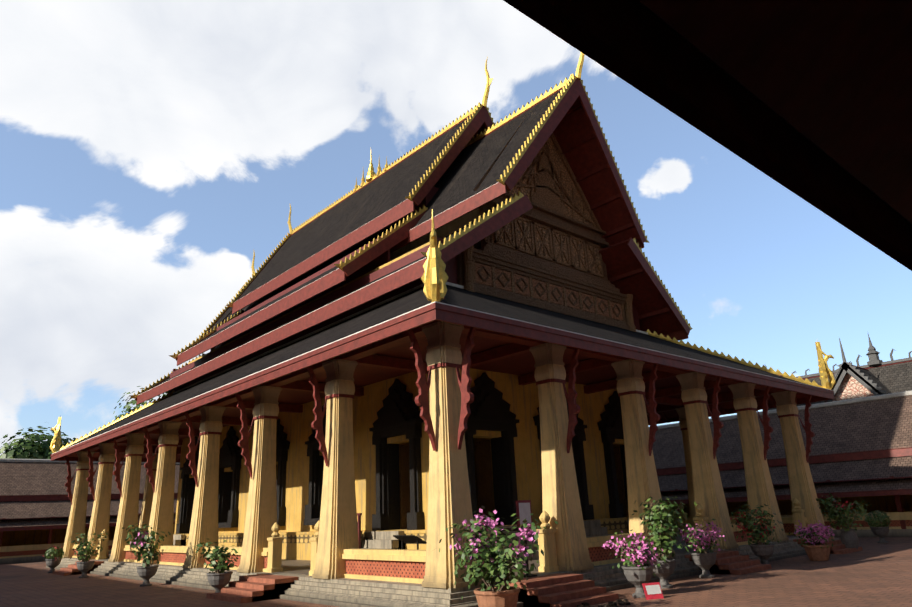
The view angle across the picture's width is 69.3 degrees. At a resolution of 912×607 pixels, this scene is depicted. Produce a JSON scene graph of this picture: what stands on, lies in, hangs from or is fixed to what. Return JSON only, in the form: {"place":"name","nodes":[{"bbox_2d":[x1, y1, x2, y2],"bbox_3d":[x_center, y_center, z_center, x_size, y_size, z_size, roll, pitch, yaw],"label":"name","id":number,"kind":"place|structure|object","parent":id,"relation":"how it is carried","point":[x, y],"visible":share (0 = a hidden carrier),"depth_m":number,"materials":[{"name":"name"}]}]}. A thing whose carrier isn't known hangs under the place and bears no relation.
{"place":"outdoors","nodes":[
{"label":"outdoors","id":0,"kind":"place"},
{"bbox_2d":[63,451,94,557],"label":"column","id":1,"kind":"structure","parent":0,"point":[77,521],"depth_m":39.01,"materials":[{"name":"yellow paint"}]},
{"bbox_2d":[64,456,74,504],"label":"roof bracket","id":2,"kind":"object","parent":1,"relation":"attached to","point":[69,481],"visible":0.85,"depth_m":39.22,"materials":[{"name":"red wood"}]},
{"bbox_2d":[84,443,118,559],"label":"column","id":3,"kind":"structure","parent":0,"point":[100,518],"depth_m":35.73,"materials":[{"name":"yellow paint"}]},
{"bbox_2d":[96,529,108,559],"bbox_3d":[-18.474,12.584,34.512,0.380,1.500,0.380,13,-23,-40],"label":"baluster post","id":4,"kind":"object","parent":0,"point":[102,553],"visible":0.85,"depth_m":34.35,"materials":[{"name":"yellow paint"}]},
{"bbox_2d":[108,433,144,561],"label":"column","id":5,"kind":"structure","parent":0,"point":[128,506],"depth_m":32.29,"materials":[{"name":"yellow paint"}]},
{"bbox_2d":[139,453,158,537],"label":"column","id":6,"kind":"structure","parent":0,"point":[147,504],"depth_m":41.63,"materials":[{"name":"yellow paint"}]},
{"bbox_2d":[141,421,181,564],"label":"column","id":7,"kind":"structure","parent":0,"point":[162,513],"depth_m":28.99,"materials":[{"name":"yellow paint"}]},
{"bbox_2d":[182,406,225,567],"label":"column","id":8,"kind":"structure","parent":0,"point":[204,524],"depth_m":25.47,"materials":[{"name":"yellow paint"}]},
{"bbox_2d":[237,386,281,572],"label":"column","id":9,"kind":"structure","parent":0,"point":[261,516],"depth_m":22.09,"materials":[{"name":"yellow paint"}]},
{"bbox_2d":[266,522,283,572],"bbox_3d":[-5.761,7.742,21.003,0.380,1.500,0.380,13,-23,-40],"label":"baluster post","id":10,"kind":"object","parent":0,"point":[274,562],"visible":1,"depth_m":20.85,"materials":[{"name":"yellow paint"}]},
{"bbox_2d":[168,205,427,358],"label":"roof edge trim","id":11,"kind":"structure","parent":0,"point":[341,265],"depth_m":28.00,"materials":[{"name":"gold metal"}]},
{"bbox_2d":[312,359,358,578],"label":"column","id":12,"kind":"structure","parent":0,"point":[338,530],"depth_m":18.66,"materials":[{"name":"yellow paint"}]},
{"bbox_2d":[357,513,361,548],"bbox_3d":[-3.667,8.048,22.534,0.500,1.660,1.500,13,-23,-40],"label":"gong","id":13,"kind":"object","parent":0,"point":[359,525],"visible":0.04,"depth_m":22.15,"materials":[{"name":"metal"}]},
{"bbox_2d":[129,191,692,398],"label":"roof edge trim","id":14,"kind":"structure","parent":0,"point":[446,243],"depth_m":23.77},
{"bbox_2d":[173,518,679,559],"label":"door steps","id":15,"kind":"structure","parent":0,"point":[388,540],"depth_m":22.15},
{"bbox_2d":[422,321,482,588],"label":"column","id":16,"kind":"structure","parent":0,"point":[449,496],"depth_m":15.26,"materials":[{"name":"yellow paint"}]},
{"bbox_2d":[406,329,435,450],"bbox_3d":[-0.896,1.929,15.556,0.898,3.000,0.140,13,-23,-40],"label":"roof bracket","id":17,"kind":"object","parent":16,"relation":"attached to","point":[421,398],"visible":0.9,"depth_m":15.57,"materials":[{"name":"red wood"}]},
{"bbox_2d":[81,297,787,460],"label":"ceiling beams","id":18,"kind":"structure","parent":16,"relation":"on","point":[387,358],"depth_m":24.05,"materials":[{"name":"brown wood"}]},
{"bbox_2d":[51,282,834,462],"bbox_3d":[-4.035,5.165,35.250,23.095,3.660,36.631,13,-23,-40],"label":"verandah roof","id":19,"kind":"object","parent":16,"relation":"on","point":[412,308],"visible":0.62,"depth_m":21.83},
{"bbox_2d":[50,209,835,452],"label":"roof trim","id":20,"kind":"structure","parent":19,"relation":"on","point":[434,278],"depth_m":29.57,"materials":[{"name":"gold metal"}]},
{"bbox_2d":[456,327,475,449],"bbox_3d":[0.322,1.854,15.484,0.140,3.000,0.929,13,-23,-40],"label":"roof bracket","id":21,"kind":"object","parent":16,"relation":"attached to","point":[464,383],"visible":0.9,"depth_m":15.51,"materials":[{"name":"red wood"}]},
{"bbox_2d":[0,537,911,606],"bbox_3d":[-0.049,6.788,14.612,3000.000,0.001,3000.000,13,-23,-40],"label":"ground","id":22,"kind":"structure","parent":0,"point":[873,573],"depth_m":18.36,"materials":[{"name":"brick"}]},
{"bbox_2d":[0,422,76,458],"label":"tree","id":23,"kind":"object","parent":22,"relation":"on","point":[28,448],"visible":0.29,"depth_m":63.33,"materials":[{"name":"green plant"}]},
{"bbox_2d":[43,546,64,572],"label":"potted plant","id":24,"kind":"object","parent":22,"relation":"on","point":[52,562],"visible":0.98,"depth_m":33.47,"materials":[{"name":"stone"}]},
{"bbox_2d":[69,531,106,577],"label":"potted shrub","id":25,"kind":"object","parent":22,"relation":"on","point":[84,566],"visible":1,"depth_m":29.35,"materials":[{"name":"green plant"}]},
{"bbox_2d":[0,458,276,563],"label":"cloister","id":26,"kind":"structure","parent":22,"relation":"on","point":[35,505],"depth_m":49.76,"materials":[{"name":"tile"}]},
{"bbox_2d":[113,386,168,420],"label":"tree","id":27,"kind":"object","parent":22,"relation":"on","point":[128,406],"visible":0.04,"depth_m":76.17,"materials":[{"name":"green plant"}]},
{"bbox_2d":[122,522,170,586],"bbox_3d":[-11.408,9.118,24.065,1.435,2.227,1.528,13,-23,-40],"label":"potted shrub","id":28,"kind":"object","parent":22,"relation":"on","point":[146,571],"visible":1,"depth_m":23.98,"materials":[{"name":"green plant"}]},
{"bbox_2d":[194,538,237,592],"bbox_3d":[-7.063,7.774,19.500,1.187,1.666,1.452,13,-23,-40],"label":"potted shrub","id":29,"kind":"object","parent":22,"relation":"on","point":[219,578],"visible":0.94,"depth_m":19.28,"materials":[{"name":"green plant"}]},
{"bbox_2d":[174,242,675,559],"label":"cella walls","id":30,"kind":"structure","parent":22,"relation":"on","point":[295,532],"depth_m":26.09,"materials":[{"name":"yellow paint"}]},
{"bbox_2d":[86,448,97,500],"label":"roof bracket","id":31,"kind":"object","parent":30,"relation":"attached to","point":[91,472],"visible":0.96,"depth_m":35.86,"materials":[{"name":"red wood"}]},
{"bbox_2d":[112,438,124,496],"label":"roof bracket","id":32,"kind":"object","parent":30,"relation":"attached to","point":[116,472],"visible":0.85,"depth_m":32.48,"materials":[{"name":"red wood"}]},
{"bbox_2d":[143,427,157,491],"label":"roof bracket","id":33,"kind":"object","parent":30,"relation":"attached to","point":[150,457],"visible":0.9,"depth_m":29.07,"materials":[{"name":"red wood"}]},
{"bbox_2d":[176,436,199,533],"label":"window","id":34,"kind":"structure","parent":30,"relation":"on","point":[186,500],"depth_m":37.26,"materials":[{"name":"paint"}]},
{"bbox_2d":[184,411,199,486],"bbox_3d":[-10.407,5.593,25.698,0.866,3.000,0.140,13,-23,-40],"label":"roof bracket","id":35,"kind":"object","parent":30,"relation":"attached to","point":[190,455],"visible":0.9,"depth_m":25.72,"materials":[{"name":"red wood"}]},
{"bbox_2d":[210,311,231,351],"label":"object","id":36,"kind":"structure","parent":30,"relation":"attached to","point":[212,349],"depth_m":44.93,"materials":[{"name":"gold wood"}]},
{"bbox_2d":[218,426,242,527],"bbox_3d":[-11.213,8.873,33.968,1.610,5.020,2.940,13,-23,-40],"label":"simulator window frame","id":37,"kind":"object","parent":30,"relation":"attached to","point":[230,455],"visible":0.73,"depth_m":33.61,"materials":[{"name":"paint"}]},
{"bbox_2d":[234,393,253,478],"bbox_3d":[-7.264,4.366,22.271,0.932,3.000,0.140,13,-24,-41],"label":"roof bracket","id":38,"kind":"object","parent":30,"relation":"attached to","point":[243,442],"visible":0.88,"depth_m":22.30,"materials":[{"name":"red wood"}]},
{"bbox_2d":[276,418,289,525],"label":"window","id":39,"kind":"structure","parent":30,"relation":"attached to","point":[282,444],"depth_m":29.36,"materials":[{"name":"paint"}]},
{"bbox_2d":[176,209,427,365],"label":"roof","id":40,"kind":"structure","parent":30,"relation":"on","point":[325,281],"depth_m":28.93,"materials":[{"name":"wood"}]},
{"bbox_2d":[309,520,319,575],"bbox_3d":[-3.981,7.064,19.111,0.380,1.500,0.380,13,-23,-40],"label":"baluster post","id":41,"kind":"object","parent":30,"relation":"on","point":[314,542],"visible":0.5,"depth_m":18.97,"materials":[{"name":"yellow paint"}]},
{"bbox_2d":[304,403,326,524],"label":"window","id":42,"kind":"structure","parent":30,"relation":"attached to","point":[313,506],"depth_m":27.20,"materials":[{"name":"paint"}]},
{"bbox_2d":[306,366,327,465],"bbox_3d":[-4.074,3.128,18.957,0.884,3.000,0.140,12,-23,-39],"label":"roof bracket","id":43,"kind":"object","parent":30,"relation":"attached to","point":[317,422],"visible":0.88,"depth_m":18.98,"materials":[{"name":"red wood"}]},
{"bbox_2d":[226,57,495,306],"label":"roof ridge trim","id":44,"kind":"structure","parent":30,"relation":"on","point":[475,111],"depth_m":35.10,"materials":[{"name":"gold metal"}]},
{"bbox_2d":[354,154,387,190],"bbox_3d":[-5.173,-8.495,40.175,0.680,2.350,3.540,13,-23,-40],"label":"roof finial","id":45,"kind":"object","parent":44,"relation":"on","point":[370,174],"depth_m":39.81,"materials":[{"name":"gold metal"}]},
{"bbox_2d":[231,106,492,313],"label":"roof","id":46,"kind":"structure","parent":30,"relation":"on","point":[377,204],"depth_m":34.87,"materials":[{"name":"brown tile"}]},
{"bbox_2d":[369,378,423,530],"bbox_3d":[-1.665,5.363,23.805,1.590,5.270,2.940,13,-23,-40],"label":"door frame","id":47,"kind":"object","parent":30,"relation":"on","point":[398,413],"visible":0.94,"depth_m":23.63,"materials":[{"name":"paint"}]},
{"bbox_2d":[169,186,639,392],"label":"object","id":48,"kind":"object","parent":30,"relation":"on","point":[453,226],"depth_m":29.64,"materials":[{"name":"red wood"}]},
{"bbox_2d":[393,535,426,549],"bbox_3d":[-1.284,7.006,18.481,0.440,1.000,1.000,13,-23,-40],"label":"info lectern","id":49,"kind":"object","parent":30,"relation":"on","point":[410,539],"visible":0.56,"depth_m":18.54,"materials":[{"name":"metal"}]},
{"bbox_2d":[135,195,689,404],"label":"roof","id":50,"kind":"structure","parent":30,"relation":"on","point":[629,269],"depth_m":29.66,"materials":[{"name":"wood"}]},
{"bbox_2d":[191,52,649,343],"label":"roof trim","id":51,"kind":"structure","parent":30,"relation":"on","point":[569,82],"depth_m":28.77,"materials":[{"name":"gold metal"}]},
{"bbox_2d":[205,78,645,334],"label":"roof","id":52,"kind":"structure","parent":30,"relation":"on","point":[571,124],"depth_m":29.16,"materials":[{"name":"brown tile"}]},
{"bbox_2d":[464,372,518,524],"bbox_3d":[0.778,5.134,23.431,2.940,5.270,1.590,13,-23,-40],"label":"door frame","id":53,"kind":"object","parent":30,"relation":"on","point":[489,407],"visible":0.81,"depth_m":23.40,"materials":[{"name":"dark wood"}]},
{"bbox_2d":[516,500,536,576],"bbox_3d":[1.693,5.731,16.133,0.500,1.760,0.320,13,-23,-40],"label":"sign stand","id":54,"kind":"object","parent":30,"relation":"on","point":[523,510],"visible":0.75,"depth_m":16.21,"materials":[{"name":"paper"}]},
{"bbox_2d":[456,116,635,331],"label":"pediment","id":55,"kind":"structure","parent":30,"relation":"attached to","point":[543,253],"depth_m":27.86,"materials":[{"name":"brown wood"}]},
{"bbox_2d":[536,510,558,571],"bbox_3d":[2.350,6.144,17.100,0.380,1.500,0.380,13,-23,-40],"label":"baluster post","id":56,"kind":"object","parent":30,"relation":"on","point":[547,546],"visible":0.96,"depth_m":16.94,"materials":[{"name":"yellow paint"}]},
{"bbox_2d":[533,400,593,519],"bbox_3d":[3.769,5.812,26.003,2.940,5.270,1.590,13,-23,-40],"label":"door frame","id":57,"kind":"object","parent":30,"relation":"on","point":[578,438],"visible":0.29,"depth_m":25.85,"materials":[{"name":"paint"}]},
{"bbox_2d":[597,391,628,517],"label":"window","id":58,"kind":"structure","parent":30,"relation":"on","point":[610,425],"depth_m":27.91,"materials":[{"name":"paint"}]},
{"bbox_2d":[46,534,838,606],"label":"plinth","id":59,"kind":"structure","parent":22,"relation":"on","point":[340,592],"depth_m":17.56,"materials":[{"name":"grey stone"}]},
{"bbox_2d":[72,517,808,583],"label":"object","id":60,"kind":"object","parent":59,"relation":"on","point":[400,565],"visible":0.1,"depth_m":17.80,"materials":[{"name":"yellow paint"}]},
{"bbox_2d":[529,343,593,571],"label":"column","id":61,"kind":"structure","parent":59,"relation":"on","point":[561,500],"depth_m":17.86,"materials":[{"name":"yellow paint"}]},
{"bbox_2d":[562,348,579,452],"bbox_3d":[3.289,2.534,18.095,0.140,3.000,0.882,13,-23,-41],"label":"roof bracket","id":62,"kind":"object","parent":61,"relation":"attached to","point":[571,396],"visible":0.85,"depth_m":18.12,"materials":[{"name":"red wood"}]},
{"bbox_2d":[677,503,686,535],"bbox_3d":[10.976,10.455,31.972,0.380,1.500,0.380,13,-23,-40],"label":"baluster post","id":63,"kind":"object","parent":59,"relation":"on","point":[681,514],"visible":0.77,"depth_m":31.89,"materials":[{"name":"yellow paint"}]},
{"bbox_2d":[675,407,695,534],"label":"column","id":64,"kind":"structure","parent":59,"relation":"on","point":[682,421],"depth_m":31.93,"materials":[{"name":"yellow paint"}]},
{"bbox_2d":[693,503,712,549],"bbox_3d":[8.273,7.487,22.193,0.380,1.500,0.380,13,-23,-40],"label":"baluster post","id":65,"kind":"object","parent":59,"relation":"on","point":[700,519],"visible":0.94,"depth_m":22.17,"materials":[{"name":"yellow paint"}]},
{"bbox_2d":[791,498,806,535],"bbox_3d":[14.196,8.829,27.286,0.380,1.500,0.380,13,-23,-40],"label":"baluster post","id":66,"kind":"object","parent":59,"relation":"on","point":[798,512],"visible":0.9,"depth_m":27.20,"materials":[{"name":"yellow paint"}]},
{"bbox_2d":[53,536,862,606],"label":"steps","id":67,"kind":"structure","parent":22,"relation":"on","point":[562,590],"depth_m":18.03,"materials":[{"name":"red brick"}]},
{"bbox_2d":[439,506,557,606],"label":"potted bougainvillea","id":68,"kind":"object","parent":22,"relation":"on","point":[488,567],"visible":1,"depth_m":13.21,"materials":[{"name":"plant"}]},
{"bbox_2d":[602,529,662,597],"bbox_3d":[4.252,6.109,15.585,1.504,1.510,1.461,8,-20,-30],"label":"potted bougainvillea","id":69,"kind":"object","parent":22,"relation":"on","point":[639,573],"visible":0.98,"depth_m":15.39,"materials":[{"name":"plant"}]},
{"bbox_2d":[642,582,663,599],"bbox_3d":[4.472,6.529,14.986,0.447,0.330,0.112,2,-18,-15],"label":"sign","id":70,"kind":"object","parent":22,"relation":"on","point":[652,590],"visible":1,"depth_m":14.98,"materials":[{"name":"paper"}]},
{"bbox_2d":[632,497,696,588],"bbox_3d":[5.388,6.113,17.109,1.733,2.323,1.542,13,-23,-40],"label":"potted shrub","id":71,"kind":"object","parent":22,"relation":"on","point":[662,520],"visible":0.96,"depth_m":16.83,"materials":[{"name":"green plant"}]},
{"bbox_2d":[678,519,726,577],"bbox_3d":[7.057,6.999,18.893,1.518,1.567,1.151,13,-23,-40],"label":"potted bougainvillea","id":72,"kind":"object","parent":22,"relation":"on","point":[704,560],"visible":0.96,"depth_m":18.71,"materials":[{"name":"plant"}]},
{"bbox_2d":[503,0,911,270],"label":"roof eave","id":73,"kind":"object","parent":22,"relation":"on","point":[809,101],"depth_m":1.79,"materials":[{"name":"wood"}]},
{"bbox_2d":[730,500,787,566],"bbox_3d":[9.601,7.346,21.137,1.648,2.038,1.612,13,-23,-40],"label":"potted shrub","id":74,"kind":"object","parent":22,"relation":"on","point":[764,552],"visible":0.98,"depth_m":21.05,"materials":[{"name":"green plant"}]},
{"bbox_2d":[649,391,911,536],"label":"cloister","id":75,"kind":"structure","parent":22,"relation":"on","point":[861,447],"depth_m":36.73,"materials":[{"name":"tile"}]},
{"bbox_2d":[789,520,834,560],"bbox_3d":[12.084,7.983,22.328,1.214,1.328,1.507,13,-23,-40],"label":"potted bougainvillea","id":76,"kind":"object","parent":22,"relation":"on","point":[815,550],"visible":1,"depth_m":22.04,"materials":[{"name":"plant"}]},
{"bbox_2d":[768,360,911,409],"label":"gate pavilion","id":77,"kind":"structure","parent":22,"relation":"on","point":[892,378],"depth_m":41.09,"materials":[{"name":"tile"}]},
{"bbox_2d":[765,334,911,402],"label":"gate pavilion ornaments","id":78,"kind":"object","parent":77,"relation":"on","point":[873,357],"visible":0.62,"depth_m":40.73},
{"bbox_2d":[816,490,871,549],"bbox_3d":[15.220,8.297,25.303,1.454,2.253,1.854,2,-18,-14],"label":"potted shrub","id":79,"kind":"object","parent":22,"relation":"on","point":[849,537],"visible":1,"depth_m":25.20,"materials":[{"name":"green plant"}]},
{"bbox_2d":[864,510,890,542],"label":"potted topiary","id":80,"kind":"object","parent":22,"relation":"on","point":[880,530],"visible":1,"depth_m":28.44,"materials":[{"name":"plant"}]},
{"bbox_2d":[0,0,911,455],"label":"sky","id":81,"kind":"structure","parent":0,"point":[149,149],"materials":[{"name":"blue"}]},
{"bbox_2d":[500,527,521,542],"bbox_3d":[1.705,7.684,21.051,1.000,1.000,0.440,13,-23,-40],"label":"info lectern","id":82,"kind":"object","parent":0,"point":[509,529],"visible":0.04,"depth_m":21.03,"materials":[{"name":"grey"}]},
{"bbox_2d":[503,531,534,567],"bbox_3d":[1.702,6.595,17.606,0.440,1.000,1.000,5,-19,-23],"label":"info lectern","id":83,"kind":"object","parent":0,"point":[510,533],"visible":0.21,"depth_m":17.89,"materials":[{"name":"metal"}]},
{"bbox_2d":[577,599,630,606],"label":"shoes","id":84,"kind":"object","parent":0,"point":[613,604],"depth_m":14.02,"materials":[{"name":"leather"}]},
{"bbox_2d":[611,359,675,558],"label":"column","id":85,"kind":"structure","parent":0,"point":[642,480],"depth_m":20.64,"materials":[{"name":"yellow paint"}]},
{"bbox_2d":[642,364,659,455],"bbox_3d":[6.263,3.202,20.657,0.140,3.000,0.880,12,-23,-39],"label":"roof bracket","id":86,"kind":"object","parent":85,"relation":"attached to","point":[654,416],"visible":0.88,"depth_m":20.69,"materials":[{"name":"red wood"}]},
{"bbox_2d":[676,372,738,548],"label":"column","id":87,"kind":"structure","parent":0,"point":[709,496],"depth_m":23.10,"materials":[{"name":"yellow paint"}]},
{"bbox_2d":[706,377,723,458],"bbox_3d":[9.276,3.912,23.218,0.140,3.000,0.894,13,-23,-40],"label":"roof bracket","id":88,"kind":"object","parent":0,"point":[718,424],"visible":0.88,"depth_m":23.26,"materials":[{"name":"red wood"}]},
{"bbox_2d":[728,382,788,541],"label":"column","id":89,"kind":"structure","parent":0,"point":[760,488],"depth_m":25.71,"materials":[{"name":"yellow paint"}]},
{"bbox_2d":[757,386,772,459],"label":"roof bracket","id":90,"kind":"object","parent":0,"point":[768,428],"visible":0.85,"depth_m":25.82,"materials":[{"name":"red wood"}]},
{"bbox_2d":[771,391,824,535],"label":"column","id":91,"kind":"structure","parent":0,"point":[802,490],"depth_m":28.31,"materials":[{"name":"yellow paint"}]},
{"bbox_2d":[799,395,814,462],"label":"roof bracket","id":92,"kind":"object","parent":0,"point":[810,434],"visible":0.88,"depth_m":28.37,"materials":[{"name":"red wood"}]}
]}

